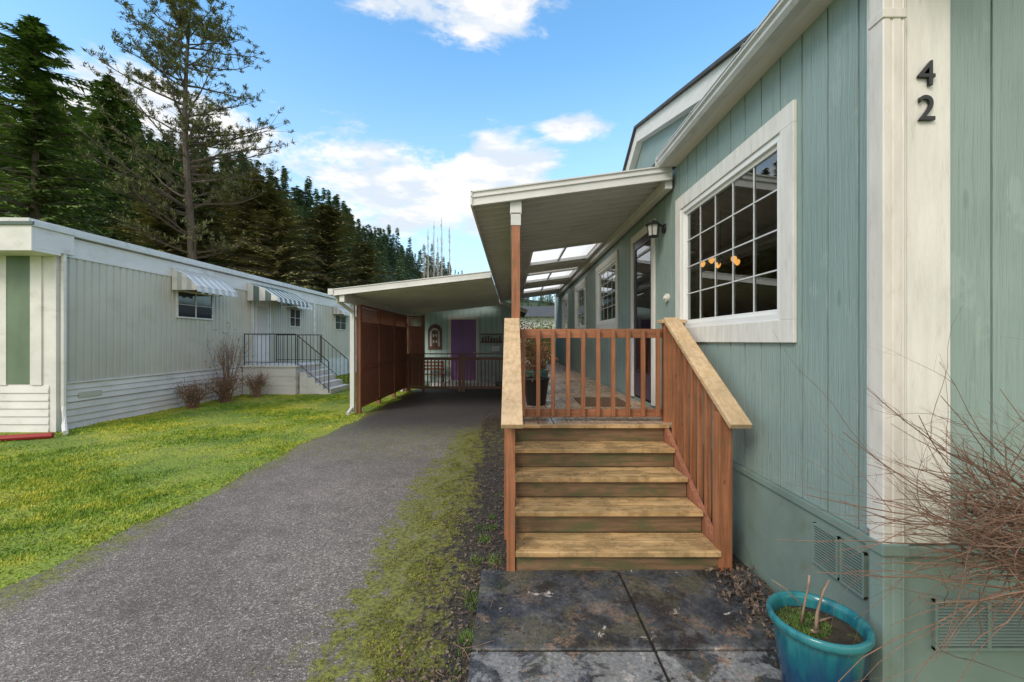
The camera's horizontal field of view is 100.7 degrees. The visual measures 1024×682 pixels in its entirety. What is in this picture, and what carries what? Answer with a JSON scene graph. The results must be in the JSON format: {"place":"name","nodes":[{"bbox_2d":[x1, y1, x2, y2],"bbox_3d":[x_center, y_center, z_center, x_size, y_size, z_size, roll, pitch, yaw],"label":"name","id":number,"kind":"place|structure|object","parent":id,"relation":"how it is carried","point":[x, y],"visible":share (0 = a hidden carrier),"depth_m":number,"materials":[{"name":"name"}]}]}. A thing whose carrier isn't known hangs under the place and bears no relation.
{"place":"outdoors","nodes":[
{"label":"outdoors","id":0,"kind":"place"},
{"bbox_2d":[0,217,327,294],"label":"roof","id":1,"kind":"structure","parent":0,"point":[16,219],"depth_m":8.87,"materials":[{"name":"metal"}]},
{"bbox_2d":[0,221,33,224],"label":"drip edge","id":2,"kind":"object","parent":1,"relation":"attached to","point":[16,222],"visible":1,"depth_m":7.09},
{"bbox_2d":[0,225,73,255],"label":"front eave","id":3,"kind":"object","parent":1,"relation":"attached to","point":[23,240],"visible":0.85,"depth_m":7.22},
{"bbox_2d":[32,220,335,298],"bbox_3d":[-8.104,-1.980,16.310,0.149,0.100,18.380,0,0,0],"label":"gutter","id":4,"kind":"object","parent":1,"relation":"attached to","point":[78,235],"visible":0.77,"depth_m":9.61,"materials":[{"name":"metal"}]},
{"bbox_2d":[178,291,211,318],"bbox_3d":[-8.189,-0.910,10.975,0.018,0.610,1.180,0,0,0],"label":"window pane","id":5,"kind":"object","parent":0,"point":[188,309],"visible":1,"depth_m":10.90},
{"bbox_2d":[0,372,426,590],"bbox_3d":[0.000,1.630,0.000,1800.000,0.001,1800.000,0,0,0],"label":"ground","id":6,"kind":"structure","parent":0,"point":[197,457],"depth_m":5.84,"materials":[{"name":"plant"}]},
{"bbox_2d":[0,256,48,431],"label":"house siding","id":7,"kind":"object","parent":6,"relation":"on","point":[24,408],"visible":0.85,"depth_m":7.59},
{"bbox_2d":[0,432,54,440],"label":"drain pipe","id":8,"kind":"object","parent":6,"relation":"on","point":[27,436],"visible":1,"depth_m":6.97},
{"bbox_2d":[0,36,64,222],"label":"fir tree","id":9,"kind":"object","parent":6,"relation":"on","point":[2,179],"visible":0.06,"depth_m":26.86,"materials":[{"name":"green plant"}]},
{"bbox_2d":[0,13,142,241],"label":"fir tree","id":10,"kind":"object","parent":6,"relation":"on","point":[36,87],"visible":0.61,"depth_m":24.35,"materials":[{"name":"green plant"}]},
{"bbox_2d":[45,72,168,246],"bbox_3d":[-31.786,-9.339,33.971,15.641,23.640,14.319,0,0,0],"label":"fir tree","id":11,"kind":"object","parent":6,"relation":"on","point":[112,102],"visible":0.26,"depth_m":33.62,"materials":[{"name":"green plant"}]},
{"bbox_2d":[90,148,215,259],"bbox_3d":[-23.633,-5.390,28.280,11.285,15.130,10.551,0,0,31],"label":"fir tree","id":12,"kind":"object","parent":6,"relation":"on","point":[156,181],"visible":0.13,"depth_m":27.82,"materials":[{"name":"green plant"}]},
{"bbox_2d":[100,188,232,268],"bbox_3d":[-20.598,-3.767,25.552,8.680,10.793,9.976,0,0,31],"label":"cedar tree","id":13,"kind":"object","parent":6,"relation":"on","point":[151,221],"visible":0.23,"depth_m":25.17,"materials":[{"name":"green plant"}]},
{"bbox_2d":[58,0,295,259],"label":"pine tree","id":14,"kind":"object","parent":6,"relation":"on","point":[182,17],"visible":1,"depth_m":23.91,"materials":[{"name":"green plant"}]},
{"bbox_2d":[130,167,238,265],"bbox_3d":[-23.750,-5.938,32.910,12.696,15.137,11.048,0,0,-24],"label":"cedar tree","id":15,"kind":"object","parent":6,"relation":"on","point":[199,191],"visible":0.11,"depth_m":32.85,"materials":[{"name":"green plant"}]},
{"bbox_2d":[169,377,218,408],"bbox_3d":[-7.736,1.266,10.348,0.939,0.830,0.999,0,0,0],"label":"dry shrub","id":16,"kind":"object","parent":6,"relation":"on","point":[192,401],"visible":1,"depth_m":10.23,"materials":[{"name":"brown plant"}]},
{"bbox_2d":[67,238,349,402],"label":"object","id":17,"kind":"object","parent":6,"relation":"on","point":[184,264],"visible":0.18,"depth_m":10.08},
{"bbox_2d":[7,239,375,431],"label":"white trim and skirting","id":18,"kind":"structure","parent":17,"relation":"on","point":[87,412],"depth_m":8.79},
{"bbox_2d":[7,256,29,383],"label":"green panels","id":19,"kind":"object","parent":18,"relation":"attached to","point":[18,319],"visible":1,"depth_m":7.60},
{"bbox_2d":[61,254,68,434],"bbox_3d":[-7.891,-0.155,7.488,0.662,3.530,0.084,0,0,42],"label":"downspout","id":20,"kind":"object","parent":18,"relation":"attached to","point":[64,427],"visible":0.97,"depth_m":7.65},
{"bbox_2d":[79,374,236,397],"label":"skirt vents","id":21,"kind":"object","parent":18,"relation":"attached to","point":[90,393],"visible":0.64,"depth_m":8.24,"materials":[{"name":"beige metal"}]},
{"bbox_2d":[176,268,237,298],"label":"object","id":22,"kind":"object","parent":18,"relation":"attached to","point":[179,282],"visible":0.98,"depth_m":10.68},
{"bbox_2d":[67,257,375,383],"bbox_3d":[-8.211,-0.390,16.645,0.022,2.360,17.850,0,0,0],"label":"ribbed siding","id":23,"kind":"object","parent":18,"relation":"attached to","point":[123,322],"visible":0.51,"depth_m":9.68,"materials":[{"name":"beige metal"}]},
{"bbox_2d":[176,290,212,319],"bbox_3d":[-8.180,-0.910,10.975,0.040,0.680,1.250,0,0,0],"label":"window frame","id":24,"kind":"object","parent":23,"relation":"attached to","point":[195,317],"visible":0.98,"depth_m":10.96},
{"bbox_2d":[172,268,234,296],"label":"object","id":25,"kind":"object","parent":23,"relation":"attached to","point":[196,286],"visible":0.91,"depth_m":10.29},
{"bbox_2d":[251,301,270,363],"bbox_3d":[-8.175,-0.310,13.850,0.050,2.080,1.000,0,0,0],"label":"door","id":26,"kind":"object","parent":23,"relation":"attached to","point":[254,304],"visible":0.71,"depth_m":13.65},
{"bbox_2d":[247,283,308,306],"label":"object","id":27,"kind":"object","parent":23,"relation":"attached to","point":[274,297],"visible":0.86,"depth_m":13.10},
{"bbox_2d":[289,308,300,327],"bbox_3d":[-8.180,-0.870,16.000,0.040,0.700,0.800,0,0,0],"label":"window frame","id":28,"kind":"object","parent":23,"relation":"attached to","point":[295,317],"visible":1,"depth_m":16.01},
{"bbox_2d":[251,283,307,307],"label":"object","id":29,"kind":"object","parent":18,"relation":"attached to","point":[256,294],"visible":0.99,"depth_m":13.55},
{"bbox_2d":[205,322,254,400],"bbox_3d":[-7.773,0.589,11.684,1.286,2.250,1.220,0,0,0],"label":"rose bush","id":30,"kind":"object","parent":6,"relation":"on","point":[228,367],"visible":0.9,"depth_m":11.60,"materials":[{"name":"brown plant"}]},
{"bbox_2d":[239,367,270,397],"bbox_3d":[-7.422,1.212,12.328,0.907,0.998,0.836,0,0,0],"label":"dry shrub","id":31,"kind":"object","parent":6,"relation":"on","point":[259,383],"visible":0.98,"depth_m":12.24,"materials":[{"name":"brown plant"}]},
{"bbox_2d":[197,173,317,289],"bbox_3d":[-18.814,-5.280,31.059,11.604,13.820,10.662,0,0,0],"label":"cedar tree","id":32,"kind":"object","parent":6,"relation":"on","point":[262,182],"visible":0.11,"depth_m":30.30,"materials":[{"name":"green plant"}]},
{"bbox_2d":[204,183,327,293],"bbox_3d":[-17.111,-4.425,28.471,10.460,12.109,10.529,0,0,0],"label":"cedar tree","id":33,"kind":"object","parent":6,"relation":"on","point":[263,201],"visible":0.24,"depth_m":27.91,"materials":[{"name":"green plant"}]},
{"bbox_2d":[226,204,332,290],"bbox_3d":[-14.988,-3.503,26.822,8.286,10.267,9.522,0,0,-18],"label":"cedar tree","id":34,"kind":"object","parent":6,"relation":"on","point":[275,234],"visible":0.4,"depth_m":26.75,"materials":[{"name":"green plant"}]},
{"bbox_2d":[242,334,349,394],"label":"entry steps","id":35,"kind":"structure","parent":6,"relation":"on","point":[294,378],"depth_m":12.96,"materials":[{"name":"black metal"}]},
{"bbox_2d":[285,205,376,293],"bbox_3d":[-13.972,-4.293,32.235,9.864,11.846,11.336,0,0,-37],"label":"cedar tree","id":36,"kind":"object","parent":6,"relation":"on","point":[327,229],"visible":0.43,"depth_m":31.74,"materials":[{"name":"green plant"}]},
{"bbox_2d":[338,242,407,331],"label":"cedar tree","id":37,"kind":"object","parent":6,"relation":"on","point":[366,260],"visible":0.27,"depth_m":35.76,"materials":[{"name":"green plant"}]},
{"bbox_2d":[356,305,424,413],"bbox_3d":[-3.172,0.390,11.707,0.625,2.480,4.405,0,0,0],"label":"lattice fence","id":38,"kind":"object","parent":6,"relation":"on","point":[381,357],"visible":0.95,"depth_m":11.32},
{"bbox_2d":[328,271,499,414],"bbox_3d":[-2.103,0.095,12.005,3.335,3.070,6.649,0,0,0],"label":"carport","id":39,"kind":"object","parent":6,"relation":"on","point":[413,297],"visible":0.98,"depth_m":9.93,"materials":[{"name":"white metal"}]},
{"bbox_2d":[411,300,527,385],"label":"garden shed","id":40,"kind":"structure","parent":6,"relation":"on","point":[463,330],"depth_m":15.60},
{"bbox_2d":[428,324,441,348],"bbox_3d":[-2.830,-0.155,15.569,0.500,0.930,0.058,0,0,0],"label":"arched wall plaque","id":41,"kind":"object","parent":40,"relation":"attached to","point":[434,336],"visible":1,"depth_m":15.56,"materials":[{"name":"wood"}]},
{"bbox_2d":[451,319,475,379],"bbox_3d":[-1.780,0.320,15.587,0.920,2.220,0.022,0,0,0],"label":"door","id":42,"kind":"structure","parent":40,"relation":"in","point":[463,331],"depth_m":15.58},
{"bbox_2d":[480,334,501,342],"bbox_3d":[-0.750,-0.100,15.540,0.800,0.340,0.119,0,0,0],"label":"wall shelf","id":43,"kind":"object","parent":40,"relation":"attached to","point":[491,341],"depth_m":15.48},
{"bbox_2d":[520,315,554,363],"bbox_3d":[2.453,0.561,19.650,5.918,3.549,3.106,0,0,-16],"label":"garden hedge","id":44,"kind":"object","parent":6,"relation":"on","point":[542,325],"visible":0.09,"depth_m":18.99,"materials":[{"name":"green plant"}]},
{"bbox_2d":[635,7,869,534],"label":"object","id":45,"kind":"object","parent":6,"relation":"on","point":[693,268],"visible":0.12,"depth_m":3.77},
{"bbox_2d":[563,297,566,328],"bbox_3d":[1.719,-0.830,13.550,0.062,1.040,1.260,0,0,0],"label":"side window frame","id":46,"kind":"object","parent":45,"relation":"attached to","point":[565,299],"visible":0.27,"depth_m":14.11,"materials":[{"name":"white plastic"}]},
{"bbox_2d":[562,293,567,328],"bbox_3d":[1.688,-0.825,13.550,0.023,1.270,1.480,0,0,0],"label":"side window trim","id":47,"kind":"structure","parent":46,"relation":"attached to","point":[564,296],"depth_m":13.30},
{"bbox_2d":[564,301,566,328],"bbox_3d":[1.724,-0.830,13.550,0.001,0.900,1.120,0,0,0],"label":"side window glass","id":48,"kind":"object","parent":46,"relation":"attached to","point":[565,313],"visible":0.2,"depth_m":13.68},
{"bbox_2d":[576,284,583,328],"bbox_3d":[1.719,-0.830,10.550,0.062,1.040,1.460,0,0,0],"label":"side window frame","id":49,"kind":"object","parent":45,"relation":"attached to","point":[581,287],"visible":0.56,"depth_m":10.94,"materials":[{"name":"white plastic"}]},
{"bbox_2d":[574,277,585,328],"bbox_3d":[1.688,-0.825,10.550,0.023,1.270,1.680,0,0,0],"label":"side window trim","id":50,"kind":"structure","parent":49,"relation":"attached to","point":[580,283],"depth_m":10.19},
{"bbox_2d":[577,289,582,325],"bbox_3d":[1.724,-0.830,10.550,0.001,0.900,1.320,0,0,0],"label":"side window glass","id":51,"kind":"object","parent":49,"relation":"attached to","point":[580,310],"visible":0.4,"depth_m":10.68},
{"bbox_2d":[597,259,614,324],"bbox_3d":[1.719,-0.830,7.645,0.062,1.040,1.510,0,0,0],"label":"side window frame","id":52,"kind":"object","parent":45,"relation":"attached to","point":[604,270],"visible":0.59,"depth_m":8.28,"materials":[{"name":"white plastic"}]},
{"bbox_2d":[599,270,614,319],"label":"side window muntins","id":53,"kind":"object","parent":52,"relation":"attached to","point":[605,295],"visible":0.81,"depth_m":7.64,"materials":[{"name":"wood"}]},
{"bbox_2d":[600,265,614,320],"bbox_3d":[1.724,-0.830,7.645,0.001,0.900,1.370,0,0,0],"label":"side window glass","id":54,"kind":"object","parent":52,"relation":"attached to","point":[611,289],"visible":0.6,"depth_m":7.58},
{"bbox_2d":[637,242,649,400],"bbox_3d":[1.740,-0.300,5.510,0.040,2.100,0.780,0,0,0],"label":"entry door","id":55,"kind":"structure","parent":45,"relation":"attached to","point":[643,287],"depth_m":5.55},
{"bbox_2d":[555,0,869,533],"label":"side siding","id":56,"kind":"object","parent":45,"relation":"attached to","point":[762,381],"visible":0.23,"depth_m":2.43,"materials":[{"name":"wood"}]},
{"bbox_2d":[596,250,617,328],"bbox_3d":[1.688,-0.825,7.645,0.023,1.270,1.730,0,0,0],"label":"side window trim","id":57,"kind":"structure","parent":56,"relation":"attached to","point":[602,265],"depth_m":7.01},
{"bbox_2d":[631,218,655,405],"bbox_3d":[1.688,-0.340,5.510,0.023,2.220,0.980,0,0,0],"label":"door trim","id":58,"kind":"structure","parent":56,"relation":"attached to","point":[639,235],"depth_m":5.10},
{"bbox_2d":[634,234,650,400],"bbox_3d":[1.704,-0.305,5.510,0.028,2.070,0.760,0,0,0],"label":"storm door","id":59,"kind":"structure","parent":58,"relation":"attached to","point":[642,242],"depth_m":5.72,"materials":[{"name":"white metal"}]},
{"bbox_2d":[645,220,666,237],"bbox_3d":[1.591,-1.248,4.720,0.217,0.205,0.152,0,0,0],"label":"wall lantern","id":60,"kind":"object","parent":56,"relation":"attached to","point":[652,228],"depth_m":4.68,"materials":[{"name":"black metal"}]},
{"bbox_2d":[675,100,796,342],"bbox_3d":[1.688,-0.715,3.445,0.023,1.450,1.830,0,0,0],"label":"front window trim","id":61,"kind":"structure","parent":56,"relation":"attached to","point":[783,122],"depth_m":2.68,"materials":[{"name":"wood"}]},
{"bbox_2d":[870,0,904,543],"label":"corner trim","id":62,"kind":"structure","parent":56,"relation":"attached to","point":[887,189],"depth_m":1.80,"materials":[{"name":"paint"}]},
{"bbox_2d":[868,8,906,29],"bbox_3d":[1.621,-1.390,1.835,0.103,0.040,0.080,0,0,0],"label":"downspout strap top","id":63,"kind":"object","parent":62,"relation":"attached to","point":[892,13],"visible":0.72,"depth_m":1.80,"materials":[{"name":"paint"}]},
{"bbox_2d":[682,134,779,327],"bbox_3d":[1.719,-0.720,3.445,0.062,1.180,1.570,0,0,0],"label":"front window frame","id":64,"kind":"object","parent":45,"relation":"attached to","point":[766,152],"visible":0.58,"depth_m":3.31,"materials":[{"name":"white plastic"}]},
{"bbox_2d":[687,167,776,317],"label":"front window muntins","id":65,"kind":"object","parent":64,"relation":"attached to","point":[733,247],"visible":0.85,"depth_m":3.30,"materials":[{"name":"metal"}]},
{"bbox_2d":[666,0,833,166],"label":"soffit","id":66,"kind":"structure","parent":45,"relation":"on","point":[806,18],"depth_m":2.83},
{"bbox_2d":[689,443,869,681],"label":"skirting panel","id":67,"kind":"object","parent":6,"relation":"on","point":[764,518],"depth_m":2.69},
{"bbox_2d":[689,437,869,543],"bbox_3d":[1.692,0.944,9.280,0.028,0.043,14.840,0,0,0],"label":"skirt ledge","id":68,"kind":"object","parent":67,"relation":"on","point":[841,524],"depth_m":2.44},
{"bbox_2d":[816,530,860,589],"bbox_3d":[1.690,1.120,2.195,0.003,0.210,0.340,0,0,0],"label":"side vent back","id":69,"kind":"object","parent":67,"relation":"attached to","point":[835,560],"visible":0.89,"depth_m":2.22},
{"bbox_2d":[812,522,867,598],"bbox_3d":[1.683,1.120,2.195,0.019,0.220,0.350,0,0,0],"label":"side foundation vent","id":70,"kind":"object","parent":67,"relation":"attached to","point":[838,566],"visible":0.92,"depth_m":2.16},
{"bbox_2d":[755,311,1023,681],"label":"bare shrub","id":71,"kind":"object","parent":6,"relation":"on","point":[1011,564],"visible":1,"depth_m":1.45,"materials":[{"name":"plant"}]},
{"bbox_2d":[905,557,908,681],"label":"corner board base","id":72,"kind":"object","parent":6,"relation":"on","point":[907,627],"visible":0.03,"depth_m":1.85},
{"bbox_2d":[909,557,1023,681],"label":"front skirting","id":73,"kind":"object","parent":6,"relation":"on","point":[944,667],"depth_m":1.85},
{"bbox_2d":[905,543,1023,556],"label":"front ledge","id":74,"kind":"object","parent":73,"relation":"on","point":[913,549],"depth_m":1.82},
{"bbox_2d":[867,0,906,542],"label":"corner board side","id":75,"kind":"object","parent":74,"relation":"on","point":[868,249],"visible":0.26,"depth_m":1.99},
{"bbox_2d":[866,536,908,555],"bbox_3d":[1.621,0.885,1.835,0.113,0.050,0.090,0,0,0],"label":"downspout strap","id":76,"kind":"object","parent":74,"relation":"attached to","point":[885,550],"visible":0.7,"depth_m":1.79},
{"bbox_2d":[907,0,949,542],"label":"corner board front","id":77,"kind":"object","parent":74,"relation":"on","point":[928,221],"visible":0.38,"depth_m":1.84,"materials":[{"name":"wood"}]},
{"bbox_2d":[917,60,935,120],"bbox_3d":[1.785,-1.079,1.829,0.072,0.257,0.011,0,0,0],"label":"house number","id":78,"kind":"object","parent":77,"relation":"attached to","point":[927,72],"visible":1,"depth_m":1.82,"materials":[{"name":"black metal"}]},
{"bbox_2d":[931,598,1023,650],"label":"foundation vent","id":79,"kind":"object","parent":73,"relation":"attached to","point":[1008,635],"visible":0.76,"depth_m":1.84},
{"bbox_2d":[951,0,1011,542],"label":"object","id":80,"kind":"object","parent":6,"relation":"on","point":[990,232],"depth_m":1.87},
{"bbox_2d":[696,156,776,318],"bbox_3d":[3.440,-0.470,9.225,3.220,2.600,14.450,0,0,0],"label":"room","id":81,"kind":"object","parent":80,"relation":"attached to","point":[766,245],"visible":0.08,"depth_m":6.30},
{"bbox_2d":[705,210,737,264],"bbox_3d":[2.770,-1.372,5.600,0.407,0.697,0.428,0,0,0],"label":"chandelier frame","id":82,"kind":"object","parent":81,"relation":"hanging from","point":[719,257],"visible":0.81,"depth_m":5.59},
{"bbox_2d":[701,256,739,267],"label":"chandelier shades","id":83,"kind":"object","parent":82,"relation":"attached to","point":[736,261],"visible":0.81,"depth_m":5.57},
{"bbox_2d":[950,0,1023,541],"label":"front siding","id":84,"kind":"object","parent":80,"relation":"attached to","point":[970,189],"visible":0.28,"depth_m":1.86,"materials":[{"name":"wood"}]},
{"bbox_3d":[5.030,-2.395,9.150,6.940,0.950,15.500,0,0,0],"label":"main roof","id":85,"kind":"object","parent":80,"relation":"attached to","visible":0},
{"bbox_2d":[635,113,688,168],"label":"dormer wall","id":86,"kind":"structure","parent":85,"relation":"on","point":[652,147],"depth_m":5.96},
{"bbox_2d":[622,128,635,170],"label":"dormer roof","id":87,"kind":"structure","parent":86,"relation":"on","point":[629,149],"depth_m":6.78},
{"bbox_2d":[625,129,642,170],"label":"dormer fascia","id":88,"kind":"structure","parent":87,"relation":"attached to","point":[634,155],"depth_m":6.69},
{"bbox_2d":[634,28,755,128],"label":"dormer roof","id":89,"kind":"structure","parent":86,"relation":"on","point":[717,63],"depth_m":4.22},
{"bbox_2d":[637,50,738,141],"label":"dormer fascia","id":90,"kind":"structure","parent":89,"relation":"attached to","point":[683,104],"depth_m":4.82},
{"bbox_2d":[198,369,249,402],"bbox_3d":[-7.661,1.172,11.396,1.141,0.929,1.153,0,0,0],"label":"dry shrub","id":91,"kind":"object","parent":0,"point":[224,394],"visible":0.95,"depth_m":11.24,"materials":[{"name":"brown plant"}]},
{"bbox_2d":[257,306,267,335],"bbox_3d":[-8.145,-0.645,13.850,0.009,0.950,0.600,0,0,0],"label":"door window","id":92,"kind":"structure","parent":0,"point":[262,320],"depth_m":13.85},
{"bbox_2d":[290,309,299,326],"bbox_3d":[-8.189,-0.870,16.000,0.018,0.630,0.730,0,0,0],"label":"window pane","id":93,"kind":"object","parent":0,"point":[292,314],"visible":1,"depth_m":15.96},
{"bbox_2d":[336,316,345,329],"bbox_3d":[-8.189,-0.870,20.250,0.018,0.630,1.230,0,0,0],"label":"window pane","id":94,"kind":"object","parent":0,"point":[343,323],"visible":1,"depth_m":20.37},
{"bbox_2d":[0,385,749,681],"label":"driveway","id":95,"kind":"structure","parent":0,"point":[126,612],"depth_m":2.98,"materials":[{"name":"asphalt"}]},
{"bbox_2d":[249,432,497,681],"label":"moss","id":96,"kind":"object","parent":95,"relation":"on","point":[399,600],"visible":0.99,"depth_m":2.63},
{"bbox_2d":[425,361,443,381],"bbox_3d":[-2.825,1.170,15.125,0.750,0.920,0.450,0,0,0],"label":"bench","id":97,"kind":"object","parent":95,"relation":"on","point":[435,368],"visible":0.34,"depth_m":15.32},
{"bbox_2d":[4,409,866,681],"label":"leaf litter","id":98,"kind":"object","parent":95,"relation":"on","point":[755,604],"visible":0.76,"depth_m":2.66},
{"bbox_2d":[407,353,502,391],"bbox_3d":[-1.735,1.012,13.620,3.250,1.235,0.120,0,0,0],"label":"wooden railing","id":99,"kind":"object","parent":95,"relation":"on","point":[459,358],"visible":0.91,"depth_m":13.59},
{"bbox_2d":[447,491,506,680],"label":"weeds","id":100,"kind":"object","parent":95,"relation":"on","point":[462,639],"visible":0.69,"depth_m":2.70,"materials":[{"name":"green plant"}]},
{"bbox_2d":[436,478,520,676],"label":"fallen twigs","id":101,"kind":"object","parent":95,"relation":"on","point":[465,587],"visible":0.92,"depth_m":3.01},
{"bbox_2d":[470,166,672,318],"bbox_3d":[0.623,-0.098,9.943,2.105,3.455,11.115,0,0,0],"label":"porch awning","id":102,"kind":"object","parent":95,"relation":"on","point":[558,237],"visible":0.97,"depth_m":5.43,"materials":[{"name":"white metal"}]},
{"bbox_2d":[515,319,685,497],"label":"wooden deck","id":103,"kind":"structure","parent":95,"relation":"on","point":[562,405],"depth_m":4.16,"materials":[{"name":"brown wood"}]},
{"bbox_2d":[520,325,560,376],"bbox_3d":[0.338,0.270,6.279,0.764,1.049,0.745,0,0,-26],"label":"potted shrub","id":104,"kind":"object","parent":103,"relation":"on","point":[544,374],"visible":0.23,"depth_m":6.22,"materials":[{"name":"green plant"}]},
{"bbox_2d":[520,327,564,405],"bbox_3d":[0.301,0.299,5.299,0.691,0.991,0.702,0,0,-43],"label":"potted shrub","id":105,"kind":"object","parent":103,"relation":"on","point":[530,388],"visible":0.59,"depth_m":5.20,"materials":[{"name":"red plant"}]},
{"bbox_2d":[574,397,630,405],"bbox_3d":[1.150,0.784,5.500,0.600,0.018,0.700,0,0,0],"label":"door mat","id":106,"kind":"object","parent":103,"relation":"on","point":[591,401],"depth_m":5.44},
{"bbox_2d":[461,570,867,681],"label":"stone paving","id":107,"kind":"structure","parent":95,"relation":"on","point":[595,619],"depth_m":2.36,"materials":[{"name":"stone"}]},
{"bbox_2d":[501,318,751,571],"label":"porch steps","id":108,"kind":"structure","parent":107,"relation":"on","point":[602,477],"depth_m":3.30,"materials":[{"name":"brown wood"}]},
{"bbox_2d":[766,574,875,681],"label":"glazed planter","id":109,"kind":"object","parent":107,"relation":"on","point":[812,643],"visible":0.99,"depth_m":1.82,"materials":[{"name":"teal ceramic"}]},
{"bbox_2d":[0,0,777,301],"label":"sky","id":110,"kind":"structure","parent":0,"point":[400,110],"materials":[{"name":"blue"}]},
{"bbox_2d":[300,252,554,327],"bbox_3d":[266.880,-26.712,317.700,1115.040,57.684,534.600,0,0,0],"label":"hill","id":111,"kind":"structure","parent":0,"point":[508,301],"depth_m":314.58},
{"bbox_2d":[0,99,555,326],"bbox_3d":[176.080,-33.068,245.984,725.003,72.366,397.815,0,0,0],"label":"distant conifer forest","id":112,"kind":"object","parent":111,"relation":"on","point":[402,261],"visible":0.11,"depth_m":136.37,"materials":[{"name":"green plant"}]},
{"bbox_2d":[520,317,554,362],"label":"walls","id":113,"kind":"structure","parent":0,"point":[542,319],"depth_m":26.00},
{"bbox_2d":[520,306,554,316],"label":"roof","id":114,"kind":"structure","parent":113,"relation":"on","point":[541,311],"depth_m":27.18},
{"bbox_2d":[655,0,810,166],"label":"gutter","id":115,"kind":"object","parent":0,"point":[776,22],"visible":1,"depth_m":2.86,"materials":[{"name":"metal"}]},
{"bbox_3d":[1.652,1.280,1.840,0.055,0.700,0.040,0,0,0],"label":"conduit","id":116,"kind":"object","parent":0,"visible":0},
{"bbox_2d":[870,549,904,681],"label":"board","id":117,"kind":"object","parent":116,"relation":"attached to","point":[887,611],"visible":0.89,"depth_m":1.80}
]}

